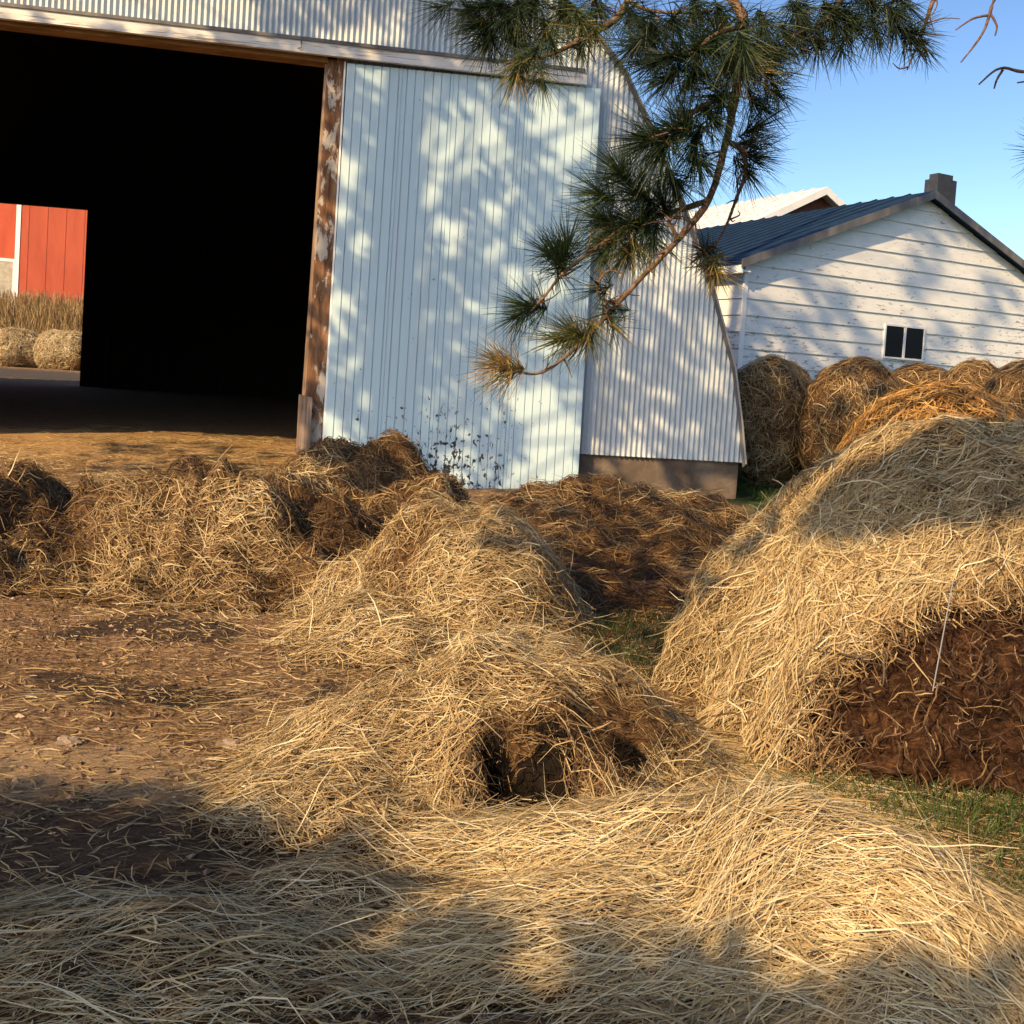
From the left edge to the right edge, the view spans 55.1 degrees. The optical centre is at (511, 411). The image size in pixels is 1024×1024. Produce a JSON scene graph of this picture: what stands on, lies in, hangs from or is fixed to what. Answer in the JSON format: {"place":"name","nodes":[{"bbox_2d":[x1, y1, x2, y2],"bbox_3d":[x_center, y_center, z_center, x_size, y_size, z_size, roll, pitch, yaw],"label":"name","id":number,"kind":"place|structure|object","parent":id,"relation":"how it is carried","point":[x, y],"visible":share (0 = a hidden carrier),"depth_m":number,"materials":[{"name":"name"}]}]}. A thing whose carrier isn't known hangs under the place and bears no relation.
{"place":"outdoors","nodes":[
{"label":"outdoors","id":0,"kind":"place"},
{"bbox_2d":[0,366,1023,1023],"bbox_3d":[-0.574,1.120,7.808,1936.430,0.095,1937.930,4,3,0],"label":"ground","id":1,"kind":"structure","parent":0,"point":[34,400],"depth_m":4.42,"materials":[{"name":"brown soil"}]},
{"bbox_2d":[0,327,39,367],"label":"straw bale","id":2,"kind":"object","parent":1,"relation":"on","point":[17,344],"visible":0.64,"depth_m":47.78},
{"bbox_2d":[0,448,73,598],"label":"hay pile","id":3,"kind":"object","parent":1,"relation":"on","point":[19,481],"visible":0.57,"depth_m":6.35,"materials":[{"name":"plant"}]},
{"bbox_2d":[0,203,86,304],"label":"red barn","id":4,"kind":"structure","parent":1,"relation":"on","point":[42,249],"depth_m":66.28,"materials":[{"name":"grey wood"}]},
{"bbox_2d":[0,261,12,303],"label":"wing door","id":5,"kind":"structure","parent":4,"relation":"in","point":[6,267],"depth_m":67.57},
{"bbox_2d":[32,329,81,370],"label":"straw bale","id":6,"kind":"object","parent":1,"relation":"on","point":[55,349],"visible":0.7,"depth_m":47.83},
{"bbox_2d":[55,735,81,746],"bbox_3d":[-1.651,1.233,3.651,0.103,0.050,0.069,4,3,0],"label":"dirt clod","id":7,"kind":"object","parent":1,"relation":"on","point":[64,740],"visible":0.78,"depth_m":3.64,"materials":[{"name":"brown stone"}]},
{"bbox_2d":[0,424,295,492],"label":"loose straw","id":8,"kind":"object","parent":1,"relation":"on","point":[178,442],"visible":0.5,"depth_m":13.89,"materials":[{"name":"beige plant"}]},
{"bbox_2d":[0,444,401,616],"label":"hay pile","id":9,"kind":"object","parent":1,"relation":"on","point":[228,526],"visible":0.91,"depth_m":6.09,"materials":[{"name":"plant"}]},
{"bbox_2d":[215,738,246,750],"bbox_3d":[-1.072,1.278,3.749,0.126,0.056,0.077,4,3,0],"label":"dirt clod","id":10,"kind":"object","parent":1,"relation":"on","point":[226,741],"visible":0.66,"depth_m":3.73,"materials":[{"name":"brown stone"}]},
{"bbox_2d":[0,843,498,1023],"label":"hay pile","id":11,"kind":"object","parent":1,"relation":"on","point":[187,948],"visible":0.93,"depth_m":2.31,"materials":[{"name":"plant"}]},
{"bbox_2d":[262,427,476,514],"bbox_3d":[-1.340,0.612,8.298,3.166,0.990,2.822,4,3,0],"label":"hay pile","id":12,"kind":"object","parent":1,"relation":"on","point":[390,468],"visible":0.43,"depth_m":8.28,"materials":[{"name":"plant"}]},
{"bbox_2d":[0,0,746,498],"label":"barn","id":13,"kind":"structure","parent":1,"relation":"on","point":[336,210],"depth_m":12.17,"materials":[{"name":"white metal"}]},
{"bbox_2d":[296,394,312,452],"bbox_3d":[-2.486,0.238,11.727,0.167,0.878,0.040,3,3,-7],"label":"wooden plank","id":14,"kind":"object","parent":13,"relation":"on","point":[304,419],"visible":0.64,"depth_m":11.70,"materials":[{"name":"brown wood"}]},
{"bbox_2d":[324,63,600,488],"bbox_3d":[-0.585,-1.529,11.917,3.129,5.009,0.060,3,3,-7],"label":"sliding door","id":15,"kind":"structure","parent":13,"relation":"in","point":[440,185],"depth_m":11.86,"materials":[{"name":"paint"}]},
{"bbox_2d":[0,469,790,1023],"bbox_3d":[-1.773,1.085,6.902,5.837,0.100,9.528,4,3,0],"label":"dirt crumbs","id":16,"kind":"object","parent":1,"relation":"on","point":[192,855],"visible":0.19,"depth_m":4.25,"materials":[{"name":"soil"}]},
{"bbox_2d":[264,487,622,674],"bbox_3d":[-0.389,0.876,5.633,2.125,0.904,2.107,4,3,0],"label":"hay pile","id":17,"kind":"object","parent":1,"relation":"on","point":[421,574],"visible":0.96,"depth_m":5.31,"materials":[{"name":"plant"}]},
{"bbox_2d":[165,597,752,866],"bbox_3d":[-0.115,1.108,3.867,2.150,0.584,2.063,4,3,0],"label":"hay pile","id":18,"kind":"object","parent":1,"relation":"on","point":[435,723],"visible":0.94,"depth_m":3.48,"materials":[{"name":"plant"}]},
{"bbox_2d":[0,432,1023,1023],"bbox_3d":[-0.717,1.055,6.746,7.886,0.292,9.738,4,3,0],"label":"loose straw","id":19,"kind":"object","parent":1,"relation":"on","point":[218,863],"visible":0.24,"depth_m":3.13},
{"bbox_2d":[469,469,749,625],"bbox_3d":[0.863,0.904,8.245,3.605,0.761,4.860,4,3,0],"label":"hay pile","id":20,"kind":"object","parent":1,"relation":"on","point":[612,535],"visible":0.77,"depth_m":8.05,"materials":[{"name":"plant"}]},
{"bbox_2d":[574,605,678,682],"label":"grass","id":21,"kind":"structure","parent":1,"relation":"on","point":[631,625],"depth_m":5.49,"materials":[{"name":"plant"}]},
{"bbox_2d":[269,723,1023,1023],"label":"hay pile","id":22,"kind":"object","parent":1,"relation":"on","point":[661,871],"visible":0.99,"depth_m":2.46,"materials":[{"name":"plant"}]},
{"bbox_2d":[403,0,1023,417],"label":"pine tree","id":23,"kind":"object","parent":1,"relation":"on","point":[741,58],"visible":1,"depth_m":3.61,"materials":[{"name":"green plant"}]},
{"bbox_2d":[689,187,846,228],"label":"shed","id":24,"kind":"structure","parent":1,"relation":"on","point":[792,202],"depth_m":35.71,"materials":[{"name":"white metal"}]},
{"bbox_2d":[737,349,812,488],"bbox_3d":[3.761,0.151,14.279,1.436,2.089,1.490,5,3,30],"label":"hay bale","id":25,"kind":"object","parent":1,"relation":"on","point":[771,388],"visible":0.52,"depth_m":13.71,"materials":[{"name":"plant"}]},
{"bbox_2d":[536,696,1023,1023],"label":"loose straw","id":26,"kind":"object","parent":1,"relation":"on","point":[693,1015],"visible":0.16,"depth_m":2.35,"materials":[{"name":"beige plant"}]},
{"bbox_2d":[647,407,1023,805],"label":"pile","id":27,"kind":"object","parent":1,"relation":"on","point":[860,604],"visible":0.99,"depth_m":4.07,"materials":[{"name":"plant"}]},
{"bbox_2d":[794,353,904,470],"bbox_3d":[4.694,0.246,13.581,1.610,2.092,1.533,5,3,22],"label":"hay bale","id":28,"kind":"object","parent":1,"relation":"on","point":[838,397],"visible":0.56,"depth_m":13.08,"materials":[{"name":"plant"}]},
{"bbox_2d":[695,173,1023,379],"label":"farmhouse","id":29,"kind":"object","parent":1,"relation":"on","point":[932,273],"visible":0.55,"depth_m":19.48,"materials":[{"name":"white wood"}]},
{"bbox_2d":[882,323,925,360],"bbox_3d":[7.862,-1.377,19.698,1.114,0.683,0.095,2,3,-26],"label":"window","id":30,"kind":"structure","parent":29,"relation":"in","point":[902,342],"depth_m":19.67,"materials":[{"name":"black glass"}]},
{"bbox_2d":[702,715,1023,903],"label":"grass","id":31,"kind":"structure","parent":1,"relation":"on","point":[1000,825],"depth_m":3.50,"materials":[{"name":"green plant"}]},
{"bbox_2d":[892,362,947,386],"bbox_3d":[6.467,0.190,15.576,1.735,2.082,1.567,4,3,16],"label":"hay bale","id":32,"kind":"object","parent":1,"relation":"on","point":[917,372],"visible":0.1,"depth_m":15.15,"materials":[{"name":"plant"}]},
{"bbox_2d":[832,373,1022,452],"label":"hay bale","id":33,"kind":"object","parent":1,"relation":"on","point":[945,397],"visible":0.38,"depth_m":6.35,"materials":[{"name":"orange plant"}]},
{"bbox_2d":[938,356,999,389],"bbox_3d":[6.720,0.222,14.354,1.468,2.067,1.523,5,3,25],"label":"hay bale","id":34,"kind":"object","parent":1,"relation":"on","point":[974,371],"visible":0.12,"depth_m":13.90,"materials":[{"name":"plant"}]},
{"bbox_2d":[980,358,1023,418],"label":"hay bale","id":35,"kind":"object","parent":1,"relation":"on","point":[1007,381],"visible":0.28,"depth_m":12.98,"materials":[{"name":"plant"}]},
{"bbox_2d":[737,475,785,502],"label":"grass","id":36,"kind":"structure","parent":0,"point":[748,488],"depth_m":13.54,"materials":[{"name":"green plant"}]},
{"bbox_2d":[570,0,1023,259],"label":"sky","id":37,"kind":"structure","parent":0,"point":[882,135],"materials":[{"name":"blue"}]},
{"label":"bank","id":38,"kind":"structure","parent":0,"visible":0},
{"bbox_2d":[0,287,83,333],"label":"tall grass","id":39,"kind":"structure","parent":38,"relation":"on","point":[42,313],"depth_m":51.38,"materials":[{"name":"beige plant"}]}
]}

